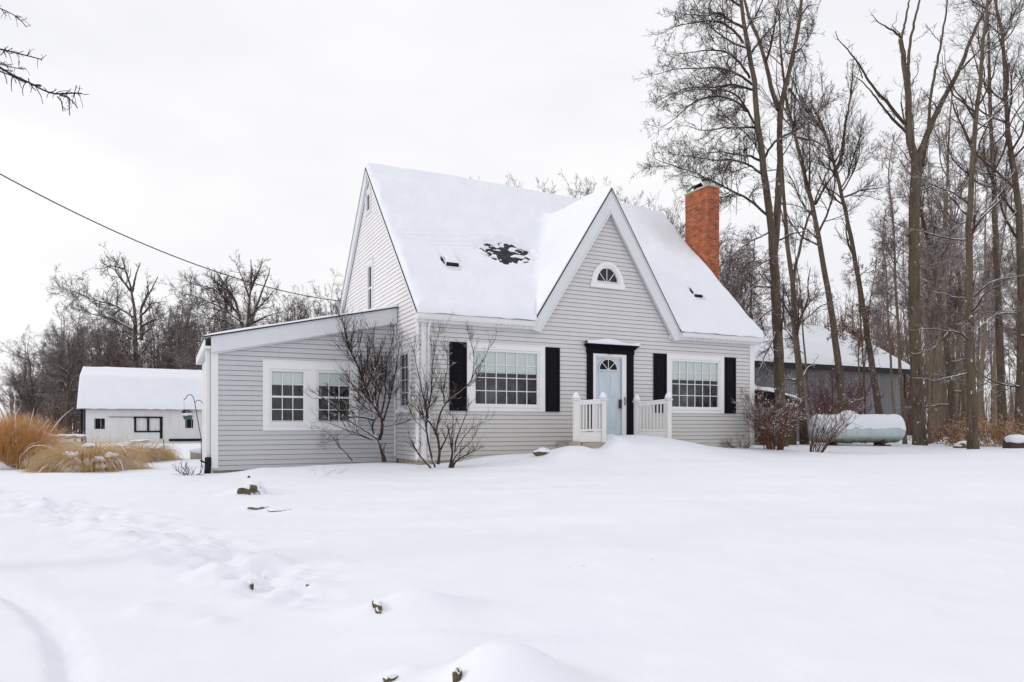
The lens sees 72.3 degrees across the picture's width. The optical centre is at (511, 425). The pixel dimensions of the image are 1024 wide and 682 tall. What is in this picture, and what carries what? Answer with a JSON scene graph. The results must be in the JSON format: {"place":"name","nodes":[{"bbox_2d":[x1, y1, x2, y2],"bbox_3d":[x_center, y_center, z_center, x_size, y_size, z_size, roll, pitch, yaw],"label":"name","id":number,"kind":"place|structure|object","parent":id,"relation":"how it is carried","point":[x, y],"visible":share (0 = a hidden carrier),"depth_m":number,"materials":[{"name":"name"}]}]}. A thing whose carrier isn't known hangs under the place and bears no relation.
{"place":"outdoors","nodes":[
{"label":"outdoors","id":0,"kind":"place"},
{"bbox_2d":[0,428,1023,681],"bbox_3d":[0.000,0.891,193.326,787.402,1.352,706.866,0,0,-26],"label":"ground","id":1,"kind":"structure","parent":0,"point":[634,558],"depth_m":6.76,"materials":[{"name":"snow"}]},
{"bbox_2d":[4,335,35,417],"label":"forest tree","id":2,"kind":"object","parent":1,"relation":"on","point":[15,358],"visible":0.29,"depth_m":64.63,"materials":[{"name":"brown plant"}]},
{"bbox_2d":[0,325,67,426],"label":"bare tree","id":3,"kind":"object","parent":1,"relation":"on","point":[30,399],"visible":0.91,"depth_m":59.70,"materials":[{"name":"brown plant"}]},
{"bbox_2d":[0,401,85,468],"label":"ornamental grass","id":4,"kind":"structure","parent":1,"relation":"on","point":[9,456],"depth_m":18.50,"materials":[{"name":"plant"}]},
{"bbox_2d":[0,8,88,115],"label":"overhanging tree","id":5,"kind":"object","parent":1,"relation":"on","point":[13,75],"visible":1,"depth_m":6.26,"materials":[{"name":"brown plant"}]},
{"bbox_2d":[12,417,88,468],"bbox_3d":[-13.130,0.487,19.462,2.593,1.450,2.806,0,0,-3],"label":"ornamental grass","id":6,"kind":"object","parent":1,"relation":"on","point":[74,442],"depth_m":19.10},
{"bbox_2d":[32,302,74,404],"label":"forest tree","id":7,"kind":"object","parent":1,"relation":"on","point":[57,305],"visible":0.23,"depth_m":88.08,"materials":[{"name":"brown plant"}]},
{"bbox_2d":[41,310,74,426],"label":"forest tree","id":8,"kind":"object","parent":1,"relation":"on","point":[63,320],"visible":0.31,"depth_m":71.24,"materials":[{"name":"brown plant"}]},
{"bbox_2d":[42,322,77,438],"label":"forest tree","id":9,"kind":"object","parent":1,"relation":"on","point":[64,371],"visible":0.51,"depth_m":61.37,"materials":[{"name":"brown plant"}]},
{"bbox_2d":[24,315,116,433],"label":"bare tree","id":10,"kind":"object","parent":1,"relation":"on","point":[66,397],"visible":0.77,"depth_m":58.48,"materials":[{"name":"brown plant"}]},
{"bbox_2d":[66,304,94,378],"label":"forest tree","id":11,"kind":"object","parent":1,"relation":"on","point":[71,315],"visible":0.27,"depth_m":69.63,"materials":[{"name":"brown plant"}]},
{"bbox_2d":[67,321,95,381],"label":"forest tree","id":12,"kind":"object","parent":1,"relation":"on","point":[82,347],"visible":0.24,"depth_m":63.92,"materials":[{"name":"brown plant"}]},
{"bbox_2d":[14,422,158,473],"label":"ornamental grass","id":13,"kind":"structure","parent":1,"relation":"on","point":[70,460],"depth_m":16.69,"materials":[{"name":"beige plant"}]},
{"bbox_2d":[32,310,141,429],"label":"bare tree","id":14,"kind":"object","parent":1,"relation":"on","point":[99,353],"visible":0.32,"depth_m":64.84,"materials":[{"name":"brown plant"}]},
{"bbox_2d":[41,246,177,367],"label":"bare tree","id":15,"kind":"object","parent":1,"relation":"on","point":[135,339],"visible":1,"depth_m":53.92,"materials":[{"name":"brown plant"}]},
{"bbox_2d":[94,310,129,366],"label":"forest tree","id":16,"kind":"object","parent":1,"relation":"on","point":[110,348],"visible":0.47,"depth_m":63.99,"materials":[{"name":"brown plant"}]},
{"bbox_2d":[0,324,235,433],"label":"thicket","id":17,"kind":"object","parent":1,"relation":"on","point":[48,416],"visible":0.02,"depth_m":64.71,"materials":[{"name":"plant"}]},
{"bbox_2d":[116,307,143,367],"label":"forest tree","id":18,"kind":"object","parent":1,"relation":"on","point":[129,339],"visible":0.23,"depth_m":75.78,"materials":[{"name":"brown plant"}]},
{"bbox_2d":[83,433,186,461],"bbox_3d":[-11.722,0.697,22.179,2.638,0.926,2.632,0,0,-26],"label":"ornamental grass","id":19,"kind":"object","parent":1,"relation":"on","point":[167,454],"depth_m":22.04,"materials":[{"name":"beige plant"}]},
{"bbox_2d":[77,366,201,442],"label":"white barn","id":20,"kind":"structure","parent":1,"relation":"on","point":[152,404],"depth_m":44.64,"materials":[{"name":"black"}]},
{"bbox_2d":[94,418,105,429],"bbox_3d":[-25.465,-0.100,43.323,0.640,0.700,0.210,0,0,-26],"label":"window","id":21,"kind":"structure","parent":20,"relation":"in","point":[98,425],"depth_m":43.38,"materials":[{"name":"black"}]},
{"bbox_2d":[133,416,162,438],"bbox_3d":[-23.067,0.125,44.486,1.650,1.410,0.200,0,0,-26],"label":"door","id":22,"kind":"structure","parent":20,"relation":"in","point":[141,424],"depth_m":44.45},
{"bbox_2d":[132,291,168,368],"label":"forest tree","id":23,"kind":"object","parent":1,"relation":"on","point":[154,360],"visible":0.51,"depth_m":65.23,"materials":[{"name":"brown plant"}]},
{"bbox_2d":[150,309,183,366],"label":"forest tree","id":24,"kind":"object","parent":1,"relation":"on","point":[163,337],"visible":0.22,"depth_m":69.83,"materials":[{"name":"brown plant"}]},
{"bbox_2d":[155,301,186,367],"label":"forest tree","id":25,"kind":"object","parent":1,"relation":"on","point":[175,343],"visible":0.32,"depth_m":69.67,"materials":[{"name":"brown plant"}]},
{"bbox_2d":[158,302,185,368],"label":"forest tree","id":26,"kind":"object","parent":1,"relation":"on","point":[170,331],"visible":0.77,"depth_m":65.49,"materials":[{"name":"brown plant"}]},
{"bbox_2d":[166,295,196,368],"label":"forest tree","id":27,"kind":"object","parent":1,"relation":"on","point":[187,313],"visible":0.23,"depth_m":75.07,"materials":[{"name":"brown plant"}]},
{"bbox_2d":[172,313,197,367],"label":"forest tree","id":28,"kind":"object","parent":1,"relation":"on","point":[180,334],"visible":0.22,"depth_m":73.40,"materials":[{"name":"brown plant"}]},
{"bbox_2d":[181,308,197,369],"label":"forest tree","id":29,"kind":"object","parent":1,"relation":"on","point":[192,343],"visible":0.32,"depth_m":65.79,"materials":[{"name":"brown plant"}]},
{"bbox_2d":[180,302,208,364],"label":"forest tree","id":30,"kind":"object","parent":1,"relation":"on","point":[192,326],"visible":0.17,"depth_m":77.43,"materials":[{"name":"brown plant"}]},
{"bbox_2d":[189,447,200,458],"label":"stone block","id":31,"kind":"structure","parent":1,"relation":"on","point":[195,452],"depth_m":22.85,"materials":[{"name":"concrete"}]},
{"bbox_2d":[192,300,220,343],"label":"forest tree","id":32,"kind":"object","parent":1,"relation":"on","point":[203,325],"visible":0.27,"depth_m":69.78,"materials":[{"name":"brown plant"}]},
{"bbox_2d":[162,299,253,369],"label":"bare tree","id":33,"kind":"object","parent":1,"relation":"on","point":[191,362],"visible":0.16,"depth_m":60.62,"materials":[{"name":"brown plant"}]},
{"bbox_2d":[158,249,286,331],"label":"bare tree","id":34,"kind":"object","parent":1,"relation":"on","point":[227,296],"visible":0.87,"depth_m":55.95,"materials":[{"name":"brown plant"}]},
{"bbox_2d":[234,481,266,494],"bbox_3d":[-4.469,1.156,11.967,0.562,0.443,0.390,0,0,-26],"label":"rock","id":35,"kind":"object","parent":1,"relation":"on","point":[251,487],"visible":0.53,"depth_m":11.86,"materials":[{"name":"stone"}]},
{"bbox_2d":[257,277,326,324],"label":"bare tree","id":36,"kind":"object","parent":1,"relation":"on","point":[294,314],"visible":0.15,"depth_m":60.47,"materials":[{"name":"brown plant"}]},
{"bbox_2d":[309,267,343,317],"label":"bare tree","id":37,"kind":"object","parent":1,"relation":"on","point":[334,291],"visible":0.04,"depth_m":55.85,"materials":[{"name":"brown plant"}]},
{"bbox_2d":[302,296,425,461],"bbox_3d":[-3.575,-1.127,16.927,3.022,4.041,1.730,0,0,-5],"label":"bare shrub","id":38,"kind":"object","parent":1,"relation":"on","point":[373,379],"visible":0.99,"depth_m":16.95,"materials":[{"name":"brown plant"}]},
{"bbox_2d":[389,311,497,467],"bbox_3d":[-1.544,-0.877,16.174,2.452,3.834,1.171,0,0,0],"label":"bare shrub","id":39,"kind":"object","parent":1,"relation":"on","point":[426,407],"visible":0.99,"depth_m":16.10,"materials":[{"name":"brown plant"}]},
{"bbox_2d":[452,667,461,681],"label":"rock","id":40,"kind":"object","parent":1,"relation":"on","point":[456,674],"visible":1,"depth_m":3.79,"materials":[{"name":"stone"}]},
{"bbox_2d":[195,163,763,473],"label":"house","id":41,"kind":"structure","parent":1,"relation":"on","point":[595,294],"depth_m":18.76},
{"bbox_2d":[0,173,337,300],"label":"power line","id":42,"kind":"object","parent":41,"relation":"attached to","point":[150,246],"visible":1,"depth_m":18.58,"materials":[{"name":"grey"}]},
{"bbox_2d":[262,359,357,430],"bbox_3d":[-5.140,-0.710,17.757,2.485,1.840,0.815,0,0,-26],"label":"window","id":43,"kind":"structure","parent":41,"relation":"in","point":[284,398],"depth_m":17.51,"materials":[{"name":"white glass"}]},
{"bbox_2d":[364,187,370,216],"bbox_3d":[-4.282,-6.681,20.962,0.125,0.722,0.624,0,0,-26],"label":"window","id":44,"kind":"structure","parent":41,"relation":"in","point":[368,192],"depth_m":21.02,"materials":[{"name":"white glass"}]},
{"bbox_2d":[366,258,373,309],"bbox_3d":[-4.198,-4.111,20.792,0.125,1.582,0.724,0,0,-26],"label":"window","id":45,"kind":"structure","parent":41,"relation":"in","point":[369,264],"depth_m":20.94,"materials":[{"name":"white glass"}]},
{"bbox_2d":[397,344,410,410],"bbox_3d":[-2.728,-1.191,17.804,0.125,1.662,1.064,0,0,-26],"label":"window","id":46,"kind":"structure","parent":41,"relation":"in","point":[406,348],"depth_m":17.82,"materials":[{"name":"white glass"}]},
{"bbox_2d":[466,342,545,411],"bbox_3d":[-0.283,-1.207,18.140,2.340,1.915,0.815,0,0,-26],"label":"window","id":47,"kind":"structure","parent":41,"relation":"in","point":[514,375],"depth_m":18.10,"materials":[{"name":"white glass"}]},
{"bbox_2d":[590,262,624,289],"bbox_3d":[2.482,-4.125,19.417,1.110,0.850,0.665,0,0,-26],"label":"arched window","id":48,"kind":"structure","parent":41,"relation":"in","point":[614,274],"depth_m":19.19,"materials":[{"name":"white glass"}]},
{"bbox_2d":[596,358,621,435],"bbox_3d":[2.645,-0.741,19.171,0.855,2.283,0.150,0,0,-26],"label":"door","id":49,"kind":"structure","parent":41,"relation":"in","point":[608,371],"depth_m":19.23,"materials":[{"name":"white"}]},
{"bbox_2d":[666,353,724,413],"bbox_3d":[5.213,-1.207,20.844,2.330,1.915,0.815,0,0,-26],"label":"window","id":50,"kind":"structure","parent":41,"relation":"in","point":[691,378],"depth_m":20.82,"materials":[{"name":"white glass"}]},
{"bbox_2d":[510,175,629,203],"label":"bare tree","id":51,"kind":"object","parent":1,"relation":"on","point":[568,190],"visible":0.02,"depth_m":46.98,"materials":[{"name":"brown plant"}]},
{"bbox_2d":[557,392,672,448],"bbox_3d":[2.718,0.200,18.427,3.480,2.200,1.390,0,0,-26],"label":"front porch","id":52,"kind":"object","parent":1,"relation":"on","point":[594,440],"visible":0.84,"depth_m":17.61,"materials":[{"name":"wood"}]},
{"bbox_2d":[559,169,671,222],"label":"bare tree","id":53,"kind":"object","parent":1,"relation":"on","point":[617,192],"visible":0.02,"depth_m":49.11,"materials":[{"name":"brown plant"}]},
{"bbox_2d":[627,180,748,303],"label":"bare tree","id":54,"kind":"object","parent":1,"relation":"on","point":[722,259],"visible":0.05,"depth_m":45.71,"materials":[{"name":"brown plant"}]},
{"bbox_2d":[673,222,785,317],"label":"bare tree","id":55,"kind":"object","parent":1,"relation":"on","point":[747,307],"visible":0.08,"depth_m":49.77,"materials":[{"name":"brown plant"}]},
{"bbox_2d":[718,431,759,448],"bbox_3d":[6.733,0.469,20.733,1.242,0.646,1.239,0,0,8],"label":"shrub","id":56,"kind":"object","parent":1,"relation":"on","point":[731,446],"visible":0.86,"depth_m":20.72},
{"bbox_2d":[629,0,854,446],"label":"hardwood tree","id":57,"kind":"object","parent":1,"relation":"on","point":[773,223],"visible":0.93,"depth_m":26.82,"materials":[{"name":"brown plant"}]},
{"bbox_2d":[719,224,797,344],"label":"young beech","id":58,"kind":"object","parent":1,"relation":"on","point":[750,304],"visible":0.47,"depth_m":33.06,"materials":[{"name":"brown plant"}]},
{"bbox_2d":[732,378,814,449],"bbox_3d":[7.534,-0.342,20.579,2.261,2.211,2.289,0,0,-41],"label":"red shrub","id":59,"kind":"object","parent":1,"relation":"on","point":[784,429],"visible":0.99,"depth_m":20.40,"materials":[{"name":"plant"}]},
{"bbox_2d":[754,385,799,444],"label":"wood shed","id":60,"kind":"structure","parent":1,"relation":"on","point":[793,439],"depth_m":29.00,"materials":[{"name":"black"}]},
{"bbox_2d":[739,98,840,443],"bbox_3d":[12.179,-6.348,29.939,3.969,14.624,3.844,0,0,-26],"label":"hardwood tree","id":61,"kind":"object","parent":1,"relation":"on","point":[796,321],"visible":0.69,"depth_m":29.92,"materials":[{"name":"brown plant"}]},
{"bbox_2d":[781,223,811,418],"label":"young tree","id":62,"kind":"object","parent":1,"relation":"on","point":[798,278],"visible":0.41,"depth_m":33.88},
{"bbox_2d":[740,0,872,443],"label":"hardwood tree","id":63,"kind":"object","parent":1,"relation":"on","point":[831,312],"visible":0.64,"depth_m":30.89,"materials":[{"name":"brown plant"}]},
{"bbox_2d":[754,320,909,440],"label":"grey barn","id":64,"kind":"structure","parent":1,"relation":"on","point":[816,342],"depth_m":41.21,"materials":[{"name":"wood"}]},
{"bbox_2d":[795,385,874,452],"bbox_3d":[9.818,-0.186,21.232,1.906,2.122,1.636,0,0,-34],"label":"red shrub","id":65,"kind":"object","parent":1,"relation":"on","point":[833,436],"visible":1,"depth_m":21.32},
{"bbox_2d":[782,50,896,413],"bbox_3d":[15.644,-8.420,32.912,5.556,18.830,3.130,0,0,3],"label":"hardwood tree","id":66,"kind":"object","parent":1,"relation":"on","point":[868,343],"visible":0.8,"depth_m":32.92,"materials":[{"name":"brown plant"}]},
{"bbox_2d":[804,359,883,415],"bbox_3d":[15.226,-1.090,32.615,3.899,3.962,4.220,0,0,-26],"label":"red shrub","id":67,"kind":"object","parent":1,"relation":"on","point":[826,392],"visible":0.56,"depth_m":32.11,"materials":[{"name":"plant"}]},
{"bbox_2d":[808,410,905,445],"bbox_3d":[14.261,0.205,29.037,3.940,1.689,1.022,0,0,0],"label":"propane tank","id":68,"kind":"object","parent":1,"relation":"on","point":[879,429],"visible":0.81,"depth_m":28.62,"materials":[{"name":"metal"}]},
{"bbox_2d":[822,252,895,413],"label":"young beech","id":69,"kind":"object","parent":1,"relation":"on","point":[852,331],"visible":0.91,"depth_m":31.97,"materials":[{"name":"brown plant"}]},
{"bbox_2d":[841,267,884,414],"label":"young tree","id":70,"kind":"object","parent":1,"relation":"on","point":[858,346],"visible":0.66,"depth_m":33.07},
{"bbox_2d":[746,278,981,434],"bbox_3d":[30.366,-5.937,68.005,31.373,14.013,29.224,0,0,4],"label":"thicket","id":71,"kind":"object","parent":1,"relation":"on","point":[907,376],"visible":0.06,"depth_m":60.42,"materials":[{"name":"plant"}]},
{"bbox_2d":[858,239,896,414],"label":"young tree","id":72,"kind":"object","parent":1,"relation":"on","point":[878,335],"visible":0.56,"depth_m":34.33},
{"bbox_2d":[868,204,902,413],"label":"young tree","id":73,"kind":"object","parent":1,"relation":"on","point":[889,345],"visible":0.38,"depth_m":35.68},
{"bbox_2d":[861,131,914,443],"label":"young tree","id":74,"kind":"object","parent":1,"relation":"on","point":[883,243],"visible":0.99,"depth_m":31.00,"materials":[{"name":"plant"}]},
{"bbox_2d":[878,220,924,359],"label":"forest tree","id":75,"kind":"object","parent":1,"relation":"on","point":[900,298],"visible":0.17,"depth_m":68.78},
{"bbox_2d":[898,221,926,322],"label":"forest tree","id":76,"kind":"object","parent":1,"relation":"on","point":[904,297],"visible":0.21,"depth_m":48.70,"materials":[{"name":"brown plant"}]},
{"bbox_2d":[869,59,962,418],"bbox_3d":[25.982,-11.028,44.813,5.668,24.398,5.685,0,0,23],"label":"forest tree","id":77,"kind":"object","parent":1,"relation":"on","point":[925,320],"visible":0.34,"depth_m":45.63,"materials":[{"name":"brown plant"}]},
{"bbox_2d":[870,137,961,436],"bbox_3d":[30.816,-10.622,54.158,5.503,23.618,5.486,0,0,8],"label":"forest tree","id":78,"kind":"object","parent":1,"relation":"on","point":[893,303],"visible":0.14,"depth_m":53.92,"materials":[{"name":"brown plant"}]},
{"bbox_2d":[886,177,950,378],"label":"forest tree","id":79,"kind":"object","parent":1,"relation":"on","point":[922,233],"visible":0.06,"depth_m":48.86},
{"bbox_2d":[835,0,1003,445],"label":"hardwood tree","id":80,"kind":"object","parent":1,"relation":"on","point":[919,433],"visible":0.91,"depth_m":30.38,"materials":[{"name":"brown plant"}]},
{"bbox_2d":[903,165,940,333],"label":"forest tree","id":81,"kind":"object","parent":1,"relation":"on","point":[923,254],"visible":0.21,"depth_m":45.47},
{"bbox_2d":[905,160,950,437],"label":"forest tree","id":82,"kind":"object","parent":1,"relation":"on","point":[941,388],"visible":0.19,"depth_m":45.26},
{"bbox_2d":[921,221,956,443],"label":"young tree","id":83,"kind":"object","parent":1,"relation":"on","point":[940,317],"visible":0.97,"depth_m":32.89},
{"bbox_2d":[927,226,961,384],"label":"forest tree","id":84,"kind":"object","parent":1,"relation":"on","point":[947,320],"visible":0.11,"depth_m":48.14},
{"bbox_2d":[878,49,1012,442],"bbox_3d":[21.287,-8.784,34.448,6.077,19.642,5.135,0,0,-26],"label":"hardwood tree","id":85,"kind":"object","parent":1,"relation":"on","point":[950,385],"visible":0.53,"depth_m":34.89,"materials":[{"name":"brown plant"}]},
{"bbox_2d":[899,159,991,418],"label":"forest tree","id":86,"kind":"object","parent":1,"relation":"on","point":[944,397],"visible":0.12,"depth_m":56.51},
{"bbox_2d":[906,423,985,443],"bbox_3d":[20.204,0.425,32.926,3.187,1.212,3.416,0,0,41],"label":"dry brush","id":87,"kind":"object","parent":1,"relation":"on","point":[938,437],"visible":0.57,"depth_m":32.86,"materials":[{"name":"brown plant"}]},
{"bbox_2d":[896,54,996,441],"bbox_3d":[22.538,-9.192,37.065,5.508,20.619,5.018,0,0,-29],"label":"forest tree","id":88,"kind":"object","parent":1,"relation":"on","point":[935,420],"visible":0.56,"depth_m":36.66,"materials":[{"name":"plant"}]},
{"bbox_2d":[938,407,966,445],"bbox_3d":[18.742,0.118,29.559,1.371,1.810,1.431,0,0,20],"label":"dry brush","id":89,"kind":"object","parent":1,"relation":"on","point":[953,434],"visible":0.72,"depth_m":29.50,"materials":[{"name":"beige plant"}]},
{"bbox_2d":[901,103,1006,438],"bbox_3d":[30.451,-10.342,47.765,6.191,23.095,5.248,0,0,14],"label":"forest tree","id":90,"kind":"object","parent":1,"relation":"on","point":[959,305],"visible":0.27,"depth_m":46.71,"materials":[{"name":"plant"}]},
{"bbox_2d":[887,0,1023,448],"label":"hardwood tree","id":91,"kind":"object","parent":1,"relation":"on","point":[972,427],"visible":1,"depth_m":25.14,"materials":[{"name":"brown plant"}]},
{"bbox_2d":[907,131,1010,413],"bbox_3d":[33.482,-10.417,53.026,6.342,23.228,7.700,0,0,-38],"label":"forest tree","id":92,"kind":"object","parent":1,"relation":"on","point":[956,386],"visible":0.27,"depth_m":52.44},
{"bbox_2d":[906,360,1016,434],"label":"thicket","id":93,"kind":"object","parent":1,"relation":"on","point":[1010,410],"visible":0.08,"depth_m":70.02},
{"bbox_2d":[942,262,980,421],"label":"forest tree","id":94,"kind":"object","parent":1,"relation":"on","point":[959,401],"visible":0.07,"depth_m":71.46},
{"bbox_2d":[945,207,982,431],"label":"forest tree","id":95,"kind":"object","parent":1,"relation":"on","point":[955,296],"visible":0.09,"depth_m":54.49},
{"bbox_2d":[920,0,1023,443],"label":"hardwood tree","id":96,"kind":"object","parent":1,"relation":"on","point":[1001,405],"visible":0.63,"depth_m":32.90,"materials":[{"name":"brown plant"}]},
{"bbox_2d":[950,219,994,431],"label":"forest tree","id":97,"kind":"object","parent":1,"relation":"on","point":[961,415],"visible":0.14,"depth_m":65.34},
{"bbox_2d":[925,0,1023,433],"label":"hardwood tree","id":98,"kind":"object","parent":1,"relation":"on","point":[1019,385],"visible":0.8,"depth_m":29.91,"materials":[{"name":"brown plant"}]},
{"bbox_2d":[953,131,1006,436],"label":"forest tree","id":99,"kind":"object","parent":1,"relation":"on","point":[990,252],"visible":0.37,"depth_m":39.08,"materials":[{"name":"brown plant"}]},
{"bbox_2d":[940,407,1023,446],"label":"dry brush","id":100,"kind":"object","parent":1,"relation":"on","point":[995,433],"visible":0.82,"depth_m":28.21,"materials":[{"name":"beige plant"}]},
{"bbox_2d":[973,240,992,409],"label":"forest tree","id":101,"kind":"object","parent":1,"relation":"on","point":[978,341],"visible":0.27,"depth_m":57.16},
{"bbox_2d":[980,274,994,434],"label":"forest tree","id":102,"kind":"object","parent":1,"relation":"on","point":[989,342],"visible":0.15,"depth_m":60.12,"materials":[{"name":"brown plant"}]},
{"bbox_2d":[976,193,1014,405],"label":"forest tree","id":103,"kind":"object","parent":1,"relation":"on","point":[993,324],"visible":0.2,"depth_m":44.01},
{"bbox_2d":[977,208,1022,347],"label":"forest tree","id":104,"kind":"object","parent":1,"relation":"on","point":[1008,292],"visible":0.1,"depth_m":65.14,"materials":[{"name":"brown plant"}]},
{"bbox_2d":[977,195,1023,346],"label":"forest tree","id":105,"kind":"object","parent":1,"relation":"on","point":[1004,325],"visible":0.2,"depth_m":63.52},
{"bbox_2d":[981,146,1023,435],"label":"forest tree","id":106,"kind":"object","parent":1,"relation":"on","point":[1008,252],"visible":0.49,"depth_m":42.49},
{"bbox_2d":[990,243,1017,366],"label":"forest tree","id":107,"kind":"object","parent":1,"relation":"on","point":[1015,297],"visible":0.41,"depth_m":61.05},
{"bbox_2d":[996,138,1023,281],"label":"forest tree","id":108,"kind":"object","parent":1,"relation":"on","point":[1017,166],"visible":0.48,"depth_m":38.97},
{"bbox_2d":[1002,434,1023,447],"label":"stump","id":109,"kind":"object","parent":1,"relation":"on","point":[1014,441],"visible":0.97,"depth_m":25.50,"materials":[{"name":"brown wood"}]},
{"bbox_2d":[0,0,1023,427],"label":"sky","id":110,"kind":"structure","parent":0,"point":[204,131],"materials":[{"name":"white"}]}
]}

